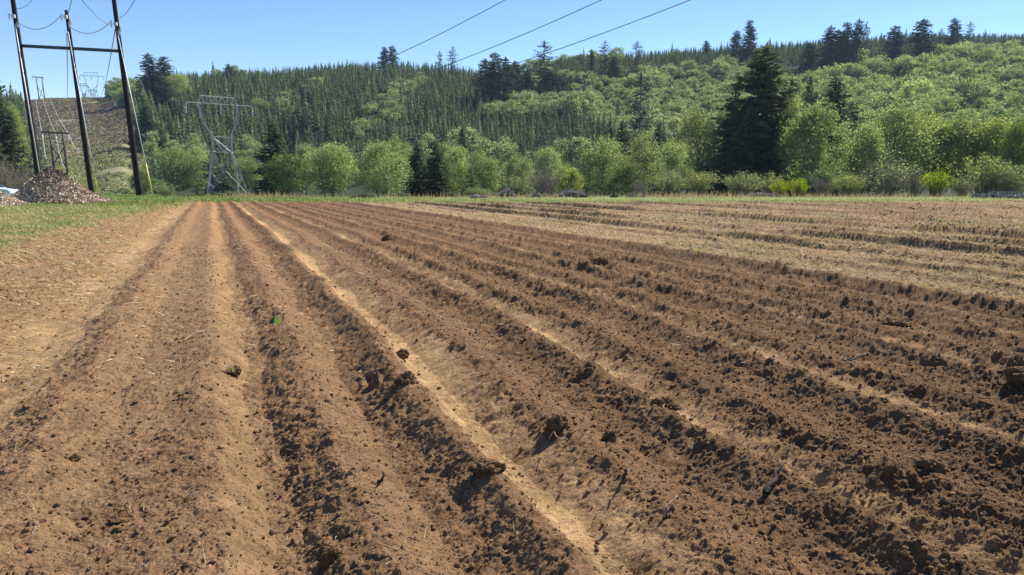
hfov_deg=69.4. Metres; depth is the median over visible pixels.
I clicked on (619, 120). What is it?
alder tree
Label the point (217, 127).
young conifer
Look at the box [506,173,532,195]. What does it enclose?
willow shrub
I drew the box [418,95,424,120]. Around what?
young conifer
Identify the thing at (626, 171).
bush
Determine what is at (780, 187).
willow shrub
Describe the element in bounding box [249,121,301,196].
conifer tree
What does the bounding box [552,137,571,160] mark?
alder tree
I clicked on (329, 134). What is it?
conifer tree
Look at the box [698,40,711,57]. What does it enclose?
old conifer
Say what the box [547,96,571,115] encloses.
alder tree
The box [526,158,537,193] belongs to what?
young conifer
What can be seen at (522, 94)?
alder tree
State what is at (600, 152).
broadleaf tree
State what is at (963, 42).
alder tree
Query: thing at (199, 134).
young conifer
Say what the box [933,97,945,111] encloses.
alder tree
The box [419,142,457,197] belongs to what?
conifer tree
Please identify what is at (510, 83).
old conifer
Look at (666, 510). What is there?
dry root
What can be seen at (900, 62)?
alder tree
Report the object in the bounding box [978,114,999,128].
alder tree
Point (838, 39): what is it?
old conifer
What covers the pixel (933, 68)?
alder tree
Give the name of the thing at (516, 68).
old conifer
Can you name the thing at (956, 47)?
alder tree
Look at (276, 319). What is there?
leaf sprout
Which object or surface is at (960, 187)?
willow shrub
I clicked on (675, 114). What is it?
broadleaf tree
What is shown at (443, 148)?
broadleaf tree
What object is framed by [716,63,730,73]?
alder tree
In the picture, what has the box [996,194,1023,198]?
brush pile
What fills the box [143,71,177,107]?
old conifer
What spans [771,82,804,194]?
broadleaf tree
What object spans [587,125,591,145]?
young conifer
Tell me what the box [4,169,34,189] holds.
bare shrub
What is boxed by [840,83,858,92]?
alder tree
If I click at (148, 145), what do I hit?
alder tree
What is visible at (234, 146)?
young conifer
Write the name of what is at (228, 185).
conifer tree
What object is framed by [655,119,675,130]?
alder tree
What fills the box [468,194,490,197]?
brush pile
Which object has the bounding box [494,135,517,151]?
alder tree
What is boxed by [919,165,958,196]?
willow shrub
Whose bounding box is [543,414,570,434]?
soil clod
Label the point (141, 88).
young conifer
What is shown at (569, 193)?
brush pile
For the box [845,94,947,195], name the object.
broadleaf tree
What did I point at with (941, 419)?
soil clod
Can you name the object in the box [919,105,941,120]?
alder tree
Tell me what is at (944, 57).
broadleaf woodland
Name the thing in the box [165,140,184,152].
alder tree
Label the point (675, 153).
broadleaf tree
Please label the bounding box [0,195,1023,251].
grass
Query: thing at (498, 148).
alder tree
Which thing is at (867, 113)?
alder tree
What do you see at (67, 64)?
overhead wire
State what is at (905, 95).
alder tree
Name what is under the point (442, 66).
overhead wire
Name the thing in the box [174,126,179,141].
young conifer
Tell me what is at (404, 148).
broadleaf tree
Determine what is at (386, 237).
soil clod
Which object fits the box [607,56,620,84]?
old conifer
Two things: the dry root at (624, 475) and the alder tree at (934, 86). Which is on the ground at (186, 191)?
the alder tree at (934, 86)
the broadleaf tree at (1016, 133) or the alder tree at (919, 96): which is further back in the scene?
the alder tree at (919, 96)
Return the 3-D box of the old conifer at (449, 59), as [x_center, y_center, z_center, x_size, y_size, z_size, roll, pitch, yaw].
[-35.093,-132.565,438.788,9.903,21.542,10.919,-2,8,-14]
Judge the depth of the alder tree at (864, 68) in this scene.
391.08 m
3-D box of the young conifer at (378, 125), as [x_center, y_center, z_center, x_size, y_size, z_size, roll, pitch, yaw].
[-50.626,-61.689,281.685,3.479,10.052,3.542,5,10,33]
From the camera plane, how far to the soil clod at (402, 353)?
6.85 m
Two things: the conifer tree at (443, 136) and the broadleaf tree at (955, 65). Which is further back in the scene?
the broadleaf tree at (955, 65)
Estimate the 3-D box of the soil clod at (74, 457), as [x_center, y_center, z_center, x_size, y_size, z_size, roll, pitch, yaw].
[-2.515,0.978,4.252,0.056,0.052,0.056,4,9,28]
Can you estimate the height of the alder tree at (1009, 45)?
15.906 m
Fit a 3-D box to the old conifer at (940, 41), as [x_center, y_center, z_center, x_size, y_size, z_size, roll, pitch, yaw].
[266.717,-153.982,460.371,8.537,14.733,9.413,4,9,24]
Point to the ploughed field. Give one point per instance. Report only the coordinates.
(472, 393)
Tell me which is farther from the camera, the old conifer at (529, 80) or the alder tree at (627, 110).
the old conifer at (529, 80)
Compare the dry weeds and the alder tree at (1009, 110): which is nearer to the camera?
the dry weeds
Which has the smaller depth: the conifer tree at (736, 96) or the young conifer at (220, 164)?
the conifer tree at (736, 96)
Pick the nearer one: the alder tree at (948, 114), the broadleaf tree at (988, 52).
the alder tree at (948, 114)
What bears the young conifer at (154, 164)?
on the ground at (186, 191)
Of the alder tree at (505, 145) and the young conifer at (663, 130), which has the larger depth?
the alder tree at (505, 145)
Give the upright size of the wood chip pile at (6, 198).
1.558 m
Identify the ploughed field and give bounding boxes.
[0,199,1023,574]
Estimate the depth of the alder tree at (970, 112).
281.50 m
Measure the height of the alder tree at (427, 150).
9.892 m
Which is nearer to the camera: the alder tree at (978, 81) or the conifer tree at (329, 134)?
the conifer tree at (329, 134)
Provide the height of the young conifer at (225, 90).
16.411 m
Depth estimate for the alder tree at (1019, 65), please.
404.62 m
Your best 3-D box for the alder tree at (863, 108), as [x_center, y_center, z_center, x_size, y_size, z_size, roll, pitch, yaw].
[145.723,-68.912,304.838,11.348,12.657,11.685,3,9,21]
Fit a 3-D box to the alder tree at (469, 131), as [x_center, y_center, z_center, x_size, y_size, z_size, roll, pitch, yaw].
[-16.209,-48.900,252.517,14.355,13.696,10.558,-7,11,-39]
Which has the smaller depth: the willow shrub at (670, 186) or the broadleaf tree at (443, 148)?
the willow shrub at (670, 186)
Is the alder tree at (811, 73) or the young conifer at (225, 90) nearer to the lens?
the young conifer at (225, 90)
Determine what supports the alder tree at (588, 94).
on the ground at (186, 191)
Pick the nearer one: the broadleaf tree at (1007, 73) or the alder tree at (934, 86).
the alder tree at (934, 86)
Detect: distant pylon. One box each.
[79,72,103,97]
[79,83,88,97]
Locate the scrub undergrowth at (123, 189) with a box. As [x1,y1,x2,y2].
[26,98,161,196]
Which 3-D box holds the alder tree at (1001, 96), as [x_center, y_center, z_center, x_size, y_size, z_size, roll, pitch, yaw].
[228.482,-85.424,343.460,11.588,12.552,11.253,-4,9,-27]
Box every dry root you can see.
[31,520,36,533]
[377,471,384,483]
[622,468,627,479]
[662,496,676,516]
[684,242,691,259]
[762,462,786,493]
[841,353,866,360]
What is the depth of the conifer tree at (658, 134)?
181.51 m
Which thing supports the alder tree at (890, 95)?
on the ground at (186, 191)
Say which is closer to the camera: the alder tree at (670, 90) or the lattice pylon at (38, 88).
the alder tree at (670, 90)
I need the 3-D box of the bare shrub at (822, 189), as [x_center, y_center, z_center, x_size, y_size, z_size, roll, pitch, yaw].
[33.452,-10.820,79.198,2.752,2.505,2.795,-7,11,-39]
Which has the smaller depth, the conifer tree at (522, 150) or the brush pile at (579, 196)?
the brush pile at (579, 196)
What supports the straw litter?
on the ploughed field
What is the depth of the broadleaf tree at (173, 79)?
348.68 m
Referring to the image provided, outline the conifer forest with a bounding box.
[0,28,1023,180]
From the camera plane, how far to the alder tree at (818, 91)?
323.91 m
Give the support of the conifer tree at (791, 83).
on the ground at (186, 191)
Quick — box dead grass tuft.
[223,360,236,372]
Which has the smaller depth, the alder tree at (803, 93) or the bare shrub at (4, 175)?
the bare shrub at (4, 175)
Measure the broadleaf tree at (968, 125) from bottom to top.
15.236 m
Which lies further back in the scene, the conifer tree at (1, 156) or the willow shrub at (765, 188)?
the conifer tree at (1, 156)
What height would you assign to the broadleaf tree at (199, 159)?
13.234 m
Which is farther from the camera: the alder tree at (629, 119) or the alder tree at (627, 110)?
the alder tree at (627, 110)
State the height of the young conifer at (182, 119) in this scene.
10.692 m
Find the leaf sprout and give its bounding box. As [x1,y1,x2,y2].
[274,316,278,323]
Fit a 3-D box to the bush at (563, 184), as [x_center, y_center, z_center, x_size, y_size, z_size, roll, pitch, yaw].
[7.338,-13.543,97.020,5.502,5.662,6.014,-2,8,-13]
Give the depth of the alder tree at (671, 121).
277.73 m
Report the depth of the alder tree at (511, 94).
366.48 m
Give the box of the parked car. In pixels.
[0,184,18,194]
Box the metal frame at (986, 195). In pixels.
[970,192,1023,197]
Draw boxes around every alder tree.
[140,139,157,161]
[142,131,159,141]
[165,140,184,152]
[181,137,205,160]
[182,132,205,145]
[241,136,252,155]
[249,142,265,154]
[274,96,290,105]
[416,139,431,156]
[420,132,435,148]
[447,124,482,145]
[448,138,466,149]
[469,136,494,158]
[478,140,508,157]
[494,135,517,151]
[496,141,512,153]
[497,100,519,124]
[503,90,517,99]
[509,145,531,156]
[516,89,533,109]
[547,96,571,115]
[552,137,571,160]
[561,90,589,112]
[566,136,594,157]
[570,102,582,112]
[572,143,592,156]
[577,88,596,111]
[583,73,602,89]
[583,101,594,111]
[586,92,601,103]
[613,121,627,129]
[615,117,630,127]
[616,65,629,73]
[620,107,632,115]
[625,74,639,83]
[625,114,647,130]
[627,96,654,109]
[638,106,656,120]
[642,88,663,100]
[642,111,662,124]
[642,129,655,136]
[643,68,666,78]
[643,97,661,107]
[644,73,663,83]
[652,108,664,117]
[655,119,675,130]
[661,85,679,97]
[664,116,681,135]
[666,97,690,114]
[700,84,718,107]
[711,57,727,79]
[712,107,739,118]
[715,80,736,91]
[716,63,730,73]
[789,76,801,82]
[799,82,818,96]
[801,69,817,82]
[804,75,820,85]
[812,88,825,103]
[815,62,846,80]
[815,76,846,94]
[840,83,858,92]
[842,77,861,90]
[843,98,861,108]
[848,63,871,81]
[851,67,867,78]
[853,94,874,109]
[854,48,869,62]
[856,109,878,126]
[857,105,877,121]
[863,90,900,108]
[868,90,886,101]
[869,101,882,111]
[872,55,890,67]
[875,73,896,80]
[876,61,896,72]
[876,83,898,91]
[887,90,912,102]
[889,90,912,106]
[892,74,913,86]
[893,53,916,71]
[900,77,936,98]
[900,106,923,121]
[909,97,946,110]
[911,51,940,66]
[911,93,938,105]
[913,100,938,109]
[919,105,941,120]
[920,65,940,76]
[927,77,942,85]
[929,41,952,54]
[932,85,947,95]
[933,80,951,88]
[933,94,950,114]
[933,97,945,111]
[934,110,954,120]
[935,63,951,72]
[935,88,966,112]
[939,92,960,110]
[940,73,957,83]
[941,42,971,58]
[945,76,970,109]
[949,86,962,95]
[952,64,979,80]
[954,39,972,51]
[956,47,984,59]
[956,107,982,124]
[958,80,988,104]
[969,80,1001,96]
[970,78,985,86]
[972,97,997,108]
[975,103,1016,122]
[977,59,1004,73]
[978,73,997,84]
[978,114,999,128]
[980,58,993,67]
[988,90,1016,101]
[994,84,1012,91]
[995,92,1023,109]
[998,39,1021,52]
[998,82,1013,90]
[1002,107,1022,120]
[1005,48,1023,57]
[1006,61,1023,69]
[1008,78,1023,87]
[1008,86,1023,95]
[1015,69,1023,79]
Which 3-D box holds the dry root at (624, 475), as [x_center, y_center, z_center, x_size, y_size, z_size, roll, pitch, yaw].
[0.602,0.990,3.932,0.029,0.098,0.086,0,8,0]
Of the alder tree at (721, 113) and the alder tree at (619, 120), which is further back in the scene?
the alder tree at (721, 113)
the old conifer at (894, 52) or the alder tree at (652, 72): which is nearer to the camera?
the alder tree at (652, 72)
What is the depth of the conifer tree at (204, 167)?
157.63 m
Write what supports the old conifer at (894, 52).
on the ground at (186, 191)
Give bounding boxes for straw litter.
[0,199,1023,574]
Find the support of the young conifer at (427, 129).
on the ground at (186, 191)
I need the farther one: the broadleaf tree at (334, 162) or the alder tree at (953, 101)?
the alder tree at (953, 101)
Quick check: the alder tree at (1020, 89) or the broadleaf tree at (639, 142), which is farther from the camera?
the alder tree at (1020, 89)
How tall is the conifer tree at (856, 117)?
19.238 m
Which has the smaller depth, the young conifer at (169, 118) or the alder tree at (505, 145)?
the alder tree at (505, 145)
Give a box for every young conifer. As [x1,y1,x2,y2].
[136,122,149,150]
[137,76,148,111]
[148,153,159,181]
[165,105,171,129]
[169,118,174,141]
[174,117,181,142]
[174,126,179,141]
[180,110,186,134]
[181,121,186,141]
[197,105,201,126]
[197,127,201,138]
[199,134,206,155]
[206,83,211,100]
[207,105,212,125]
[207,129,217,153]
[212,112,219,134]
[214,128,220,156]
[215,119,220,140]
[217,151,224,178]
[218,134,228,161]
[220,125,227,144]
[221,138,228,162]
[222,75,228,108]
[222,141,231,176]
[232,137,237,158]
[299,92,307,120]
[345,119,355,143]
[377,113,380,135]
[397,83,404,118]
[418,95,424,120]
[425,121,432,142]
[431,80,438,107]
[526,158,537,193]
[574,120,581,137]
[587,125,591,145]
[606,113,613,140]
[614,96,622,118]
[659,118,666,144]
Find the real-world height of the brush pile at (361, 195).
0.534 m
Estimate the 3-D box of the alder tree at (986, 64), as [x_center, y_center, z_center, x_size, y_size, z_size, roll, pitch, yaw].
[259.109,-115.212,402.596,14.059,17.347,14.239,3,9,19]
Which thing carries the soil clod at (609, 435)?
on the ploughed field
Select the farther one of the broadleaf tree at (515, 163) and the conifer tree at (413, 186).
the broadleaf tree at (515, 163)
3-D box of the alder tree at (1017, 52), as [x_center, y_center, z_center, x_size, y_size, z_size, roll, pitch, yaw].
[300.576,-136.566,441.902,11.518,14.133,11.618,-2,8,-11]
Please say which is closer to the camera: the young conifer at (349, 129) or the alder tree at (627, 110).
the young conifer at (349, 129)
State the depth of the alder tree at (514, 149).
250.25 m
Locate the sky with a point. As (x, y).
(252, 35)
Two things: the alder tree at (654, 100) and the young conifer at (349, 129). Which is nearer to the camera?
the young conifer at (349, 129)
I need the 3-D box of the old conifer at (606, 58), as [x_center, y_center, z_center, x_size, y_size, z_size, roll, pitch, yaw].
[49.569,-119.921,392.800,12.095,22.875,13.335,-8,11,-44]
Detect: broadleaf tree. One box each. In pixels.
[6,102,29,169]
[14,122,29,165]
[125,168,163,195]
[139,144,198,194]
[162,73,192,103]
[179,139,218,194]
[227,156,264,195]
[260,150,312,194]
[292,140,324,195]
[298,138,362,196]
[341,139,416,196]
[385,127,412,196]
[431,139,457,193]
[440,143,475,195]
[458,148,509,196]
[502,152,535,192]
[531,142,564,192]
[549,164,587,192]
[572,130,633,195]
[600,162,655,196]
[620,129,681,195]
[652,137,697,195]
[666,97,724,190]
[668,102,712,193]
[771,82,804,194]
[776,93,859,196]
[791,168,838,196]
[830,123,904,196]
[837,62,860,83]
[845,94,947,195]
[849,56,891,74]
[885,53,920,76]
[892,110,982,195]
[911,89,944,112]
[918,110,1005,194]
[941,58,976,78]
[943,107,1022,193]
[956,42,1006,62]
[988,111,1023,193]
[993,65,1023,92]
[999,163,1023,193]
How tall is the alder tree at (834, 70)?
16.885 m
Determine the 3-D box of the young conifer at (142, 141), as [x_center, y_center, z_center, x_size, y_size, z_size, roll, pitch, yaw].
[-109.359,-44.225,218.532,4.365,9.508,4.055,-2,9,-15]
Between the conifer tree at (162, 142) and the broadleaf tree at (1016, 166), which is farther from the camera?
the conifer tree at (162, 142)
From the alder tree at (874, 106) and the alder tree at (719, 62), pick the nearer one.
the alder tree at (874, 106)
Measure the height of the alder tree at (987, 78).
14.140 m
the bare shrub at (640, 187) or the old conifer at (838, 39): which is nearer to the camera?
the bare shrub at (640, 187)
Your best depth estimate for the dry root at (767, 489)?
3.77 m
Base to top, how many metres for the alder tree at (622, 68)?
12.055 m
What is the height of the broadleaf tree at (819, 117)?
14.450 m
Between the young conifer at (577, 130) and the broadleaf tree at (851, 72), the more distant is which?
the broadleaf tree at (851, 72)
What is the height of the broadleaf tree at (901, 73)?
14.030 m
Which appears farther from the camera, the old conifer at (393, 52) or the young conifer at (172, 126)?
the old conifer at (393, 52)
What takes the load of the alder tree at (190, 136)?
on the ground at (186, 191)
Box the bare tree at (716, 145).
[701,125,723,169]
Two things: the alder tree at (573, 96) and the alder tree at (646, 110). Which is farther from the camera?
the alder tree at (573, 96)
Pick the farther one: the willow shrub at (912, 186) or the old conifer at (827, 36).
the old conifer at (827, 36)
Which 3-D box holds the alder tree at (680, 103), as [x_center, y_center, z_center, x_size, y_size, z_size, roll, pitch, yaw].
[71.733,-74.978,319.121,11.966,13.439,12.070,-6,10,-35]
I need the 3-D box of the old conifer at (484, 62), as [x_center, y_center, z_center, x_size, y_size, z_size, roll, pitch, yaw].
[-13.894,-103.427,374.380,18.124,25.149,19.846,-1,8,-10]
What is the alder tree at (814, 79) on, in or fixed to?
on the ground at (186, 191)
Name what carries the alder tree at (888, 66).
on the ground at (186, 191)
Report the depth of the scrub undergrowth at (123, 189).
193.51 m
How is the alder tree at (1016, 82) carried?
on the ground at (186, 191)
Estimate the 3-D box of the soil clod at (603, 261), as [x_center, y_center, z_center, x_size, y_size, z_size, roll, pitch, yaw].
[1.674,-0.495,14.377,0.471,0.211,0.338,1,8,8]
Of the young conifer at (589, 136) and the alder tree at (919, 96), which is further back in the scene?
the alder tree at (919, 96)
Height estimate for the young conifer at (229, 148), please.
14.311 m
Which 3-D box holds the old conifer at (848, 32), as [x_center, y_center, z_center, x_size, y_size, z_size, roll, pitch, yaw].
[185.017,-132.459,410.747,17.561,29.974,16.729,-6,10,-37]
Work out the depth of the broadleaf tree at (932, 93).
298.05 m
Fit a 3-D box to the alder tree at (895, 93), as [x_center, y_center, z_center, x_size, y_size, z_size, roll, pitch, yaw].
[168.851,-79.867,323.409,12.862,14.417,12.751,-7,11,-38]
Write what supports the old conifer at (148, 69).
on the ground at (186, 191)
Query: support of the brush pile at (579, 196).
on the ground at (186, 191)
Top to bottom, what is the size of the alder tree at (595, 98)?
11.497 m
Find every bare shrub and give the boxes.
[0,154,29,188]
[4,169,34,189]
[526,160,563,196]
[631,180,650,195]
[810,176,835,196]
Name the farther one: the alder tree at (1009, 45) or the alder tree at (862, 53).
the alder tree at (1009, 45)
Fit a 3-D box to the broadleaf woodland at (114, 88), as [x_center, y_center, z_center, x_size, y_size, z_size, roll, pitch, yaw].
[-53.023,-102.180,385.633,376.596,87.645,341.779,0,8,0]
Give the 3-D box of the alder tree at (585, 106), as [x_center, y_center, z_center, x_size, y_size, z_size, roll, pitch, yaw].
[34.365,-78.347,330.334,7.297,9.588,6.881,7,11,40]
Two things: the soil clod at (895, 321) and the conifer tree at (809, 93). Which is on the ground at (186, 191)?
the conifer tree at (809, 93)
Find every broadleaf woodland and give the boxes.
[104,46,753,160]
[780,39,1023,129]
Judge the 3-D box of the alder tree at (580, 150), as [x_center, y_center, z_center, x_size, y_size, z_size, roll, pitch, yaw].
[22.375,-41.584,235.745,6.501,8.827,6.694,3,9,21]
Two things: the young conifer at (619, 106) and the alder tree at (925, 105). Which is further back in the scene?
the young conifer at (619, 106)
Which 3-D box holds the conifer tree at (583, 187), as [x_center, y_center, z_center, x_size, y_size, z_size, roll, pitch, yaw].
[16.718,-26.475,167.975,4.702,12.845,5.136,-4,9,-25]
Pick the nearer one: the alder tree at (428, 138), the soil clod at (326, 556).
the soil clod at (326, 556)
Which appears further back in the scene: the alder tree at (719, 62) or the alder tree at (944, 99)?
the alder tree at (719, 62)
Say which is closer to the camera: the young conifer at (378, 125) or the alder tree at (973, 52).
the young conifer at (378, 125)
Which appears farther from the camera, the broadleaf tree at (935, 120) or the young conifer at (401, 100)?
the young conifer at (401, 100)
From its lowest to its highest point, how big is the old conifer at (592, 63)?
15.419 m
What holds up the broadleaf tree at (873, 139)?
on the ground at (186, 191)
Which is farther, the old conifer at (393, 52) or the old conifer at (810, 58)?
the old conifer at (393, 52)
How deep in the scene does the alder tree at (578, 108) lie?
326.19 m
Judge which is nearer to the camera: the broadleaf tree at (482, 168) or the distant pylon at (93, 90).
the broadleaf tree at (482, 168)
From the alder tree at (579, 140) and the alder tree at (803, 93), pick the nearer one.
the alder tree at (579, 140)
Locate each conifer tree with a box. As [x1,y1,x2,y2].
[0,85,33,180]
[0,97,34,183]
[0,143,17,186]
[128,115,162,140]
[153,129,176,176]
[192,151,230,195]
[212,157,246,195]
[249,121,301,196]
[317,115,341,192]
[399,140,432,196]
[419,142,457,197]
[440,128,450,192]
[457,124,471,189]
[458,167,483,195]
[489,156,507,196]
[516,140,528,188]
[579,143,594,195]
[608,118,634,192]
[642,121,668,194]
[682,41,840,196]
[702,87,759,192]
[706,105,779,195]
[765,77,814,195]
[799,75,817,193]
[804,75,875,196]
[833,101,871,196]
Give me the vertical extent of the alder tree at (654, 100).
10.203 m
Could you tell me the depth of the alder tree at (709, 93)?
358.10 m
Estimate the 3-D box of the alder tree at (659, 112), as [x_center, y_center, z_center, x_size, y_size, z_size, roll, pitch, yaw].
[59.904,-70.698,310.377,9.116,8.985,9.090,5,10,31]
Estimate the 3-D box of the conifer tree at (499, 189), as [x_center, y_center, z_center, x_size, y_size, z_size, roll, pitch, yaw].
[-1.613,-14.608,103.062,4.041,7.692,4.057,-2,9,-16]
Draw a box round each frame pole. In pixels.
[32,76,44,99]
[41,131,68,176]
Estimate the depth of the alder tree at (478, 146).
242.61 m
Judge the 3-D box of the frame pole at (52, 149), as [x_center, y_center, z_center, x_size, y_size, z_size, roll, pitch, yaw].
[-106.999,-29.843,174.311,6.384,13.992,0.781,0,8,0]
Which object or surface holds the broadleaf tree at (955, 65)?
on the ground at (186, 191)
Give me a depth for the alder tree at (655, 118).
282.25 m
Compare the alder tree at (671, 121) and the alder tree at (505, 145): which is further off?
the alder tree at (671, 121)
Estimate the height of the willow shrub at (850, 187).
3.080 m
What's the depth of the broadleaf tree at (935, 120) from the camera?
107.94 m
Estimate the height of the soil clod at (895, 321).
0.172 m
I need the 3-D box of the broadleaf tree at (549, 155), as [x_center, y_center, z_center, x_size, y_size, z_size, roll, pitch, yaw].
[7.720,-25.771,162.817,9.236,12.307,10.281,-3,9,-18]
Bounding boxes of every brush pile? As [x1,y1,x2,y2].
[349,193,375,197]
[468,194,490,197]
[496,188,516,196]
[527,192,545,196]
[553,185,586,196]
[574,194,588,197]
[626,191,646,196]
[743,191,780,196]
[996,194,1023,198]
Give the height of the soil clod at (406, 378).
0.124 m
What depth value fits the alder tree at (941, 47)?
430.52 m
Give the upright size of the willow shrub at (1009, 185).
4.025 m
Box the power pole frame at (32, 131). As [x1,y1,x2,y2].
[8,0,152,195]
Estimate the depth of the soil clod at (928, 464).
4.01 m
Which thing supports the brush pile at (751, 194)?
on the ground at (186, 191)
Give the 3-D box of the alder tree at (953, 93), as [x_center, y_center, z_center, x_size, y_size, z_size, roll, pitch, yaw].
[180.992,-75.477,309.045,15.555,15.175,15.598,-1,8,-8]
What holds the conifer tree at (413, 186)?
on the ground at (186, 191)
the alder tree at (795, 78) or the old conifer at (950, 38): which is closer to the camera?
the alder tree at (795, 78)
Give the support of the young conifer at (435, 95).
on the ground at (186, 191)
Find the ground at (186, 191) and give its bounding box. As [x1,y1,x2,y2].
[14,44,1023,199]
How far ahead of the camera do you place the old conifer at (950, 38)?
453.56 m
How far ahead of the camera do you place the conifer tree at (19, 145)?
117.45 m
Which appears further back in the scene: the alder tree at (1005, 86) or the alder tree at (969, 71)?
the alder tree at (969, 71)
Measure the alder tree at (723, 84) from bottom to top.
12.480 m
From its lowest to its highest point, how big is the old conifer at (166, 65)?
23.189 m
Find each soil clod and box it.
[68,453,80,461]
[106,513,134,523]
[227,365,241,376]
[316,545,342,567]
[381,234,390,240]
[393,371,416,386]
[396,348,409,358]
[466,458,506,476]
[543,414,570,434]
[589,257,608,265]
[602,429,616,443]
[649,396,680,410]
[880,317,912,327]
[914,456,947,473]
[931,415,956,423]
[1003,367,1023,382]
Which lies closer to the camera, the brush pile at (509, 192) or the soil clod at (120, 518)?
the soil clod at (120, 518)
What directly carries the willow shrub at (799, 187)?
on the ground at (186, 191)
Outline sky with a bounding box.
[0,0,1023,100]
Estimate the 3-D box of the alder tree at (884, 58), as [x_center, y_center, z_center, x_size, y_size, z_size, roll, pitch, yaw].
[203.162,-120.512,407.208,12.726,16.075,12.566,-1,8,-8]
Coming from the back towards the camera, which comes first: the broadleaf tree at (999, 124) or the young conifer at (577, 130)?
the young conifer at (577, 130)
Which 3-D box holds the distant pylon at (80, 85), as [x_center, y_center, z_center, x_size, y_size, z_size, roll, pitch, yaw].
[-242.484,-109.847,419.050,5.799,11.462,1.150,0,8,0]
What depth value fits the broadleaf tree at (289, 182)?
81.42 m
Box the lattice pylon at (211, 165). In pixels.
[185,95,252,195]
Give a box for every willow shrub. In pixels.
[153,179,177,196]
[464,187,490,196]
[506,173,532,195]
[650,168,688,196]
[680,167,719,195]
[714,169,765,195]
[755,170,787,193]
[768,177,789,195]
[787,177,810,196]
[829,171,868,196]
[850,152,921,196]
[900,161,938,196]
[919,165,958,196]
[943,152,1018,193]
[948,175,978,196]
[987,165,1023,193]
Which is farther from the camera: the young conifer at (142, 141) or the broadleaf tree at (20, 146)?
the young conifer at (142, 141)
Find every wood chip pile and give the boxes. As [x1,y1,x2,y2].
[0,190,34,206]
[10,165,116,203]
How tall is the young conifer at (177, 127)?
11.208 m
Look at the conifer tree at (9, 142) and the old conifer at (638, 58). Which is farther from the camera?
the old conifer at (638, 58)
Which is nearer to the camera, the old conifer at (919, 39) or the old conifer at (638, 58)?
the old conifer at (638, 58)
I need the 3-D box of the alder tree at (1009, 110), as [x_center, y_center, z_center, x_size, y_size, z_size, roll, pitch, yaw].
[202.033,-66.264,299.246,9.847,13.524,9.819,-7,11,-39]
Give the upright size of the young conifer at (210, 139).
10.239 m
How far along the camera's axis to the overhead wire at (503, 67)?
90.41 m
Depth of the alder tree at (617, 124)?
280.34 m
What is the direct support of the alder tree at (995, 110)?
on the ground at (186, 191)
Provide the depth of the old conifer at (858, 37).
413.52 m
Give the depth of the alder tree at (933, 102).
283.77 m
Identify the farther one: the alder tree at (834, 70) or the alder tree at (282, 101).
the alder tree at (834, 70)
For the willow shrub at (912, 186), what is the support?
on the ground at (186, 191)
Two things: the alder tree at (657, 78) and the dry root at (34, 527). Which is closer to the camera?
the dry root at (34, 527)
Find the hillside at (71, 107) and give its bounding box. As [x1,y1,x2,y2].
[24,96,158,195]
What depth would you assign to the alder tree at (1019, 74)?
387.43 m
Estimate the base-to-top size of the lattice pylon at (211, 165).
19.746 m
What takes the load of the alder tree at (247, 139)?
on the ground at (186, 191)
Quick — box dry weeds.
[168,189,1023,198]
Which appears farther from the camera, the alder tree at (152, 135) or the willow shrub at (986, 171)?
the alder tree at (152, 135)
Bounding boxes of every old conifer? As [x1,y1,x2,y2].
[132,53,170,102]
[133,106,165,149]
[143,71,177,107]
[151,56,181,103]
[220,64,237,81]
[376,47,392,70]
[383,46,399,68]
[434,50,447,78]
[446,46,460,75]
[468,58,500,106]
[477,53,513,103]
[491,56,522,102]
[506,60,526,99]
[519,70,536,91]
[524,40,561,86]
[534,71,563,94]
[586,50,595,71]
[593,42,613,73]
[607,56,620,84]
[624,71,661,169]
[629,41,643,72]
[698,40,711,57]
[726,30,743,57]
[737,20,758,62]
[793,42,821,70]
[815,25,839,69]
[818,29,853,74]
[835,21,860,63]
[848,18,868,62]
[862,22,873,55]
[875,25,911,62]
[903,19,938,57]
[934,28,944,43]
[941,18,965,46]
[960,22,977,43]
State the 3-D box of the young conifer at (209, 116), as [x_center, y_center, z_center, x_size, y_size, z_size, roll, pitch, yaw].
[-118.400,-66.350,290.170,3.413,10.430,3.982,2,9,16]
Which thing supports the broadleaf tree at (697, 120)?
on the ground at (186, 191)
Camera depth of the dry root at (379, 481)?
3.90 m
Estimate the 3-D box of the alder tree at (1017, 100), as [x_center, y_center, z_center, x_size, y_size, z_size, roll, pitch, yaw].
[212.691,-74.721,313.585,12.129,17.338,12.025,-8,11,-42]
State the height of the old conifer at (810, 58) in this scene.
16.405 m
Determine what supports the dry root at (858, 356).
on the ploughed field
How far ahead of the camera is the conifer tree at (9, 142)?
105.95 m
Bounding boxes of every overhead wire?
[17,16,59,29]
[66,33,67,96]
[69,20,111,33]
[100,30,114,96]
[186,0,504,113]
[242,0,600,114]
[273,0,689,116]
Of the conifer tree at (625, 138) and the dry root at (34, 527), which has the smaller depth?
the dry root at (34, 527)
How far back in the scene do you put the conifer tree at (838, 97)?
127.84 m
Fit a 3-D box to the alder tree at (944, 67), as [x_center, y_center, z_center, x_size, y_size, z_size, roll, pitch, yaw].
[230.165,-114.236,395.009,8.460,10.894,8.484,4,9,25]
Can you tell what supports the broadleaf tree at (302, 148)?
on the ground at (186, 191)

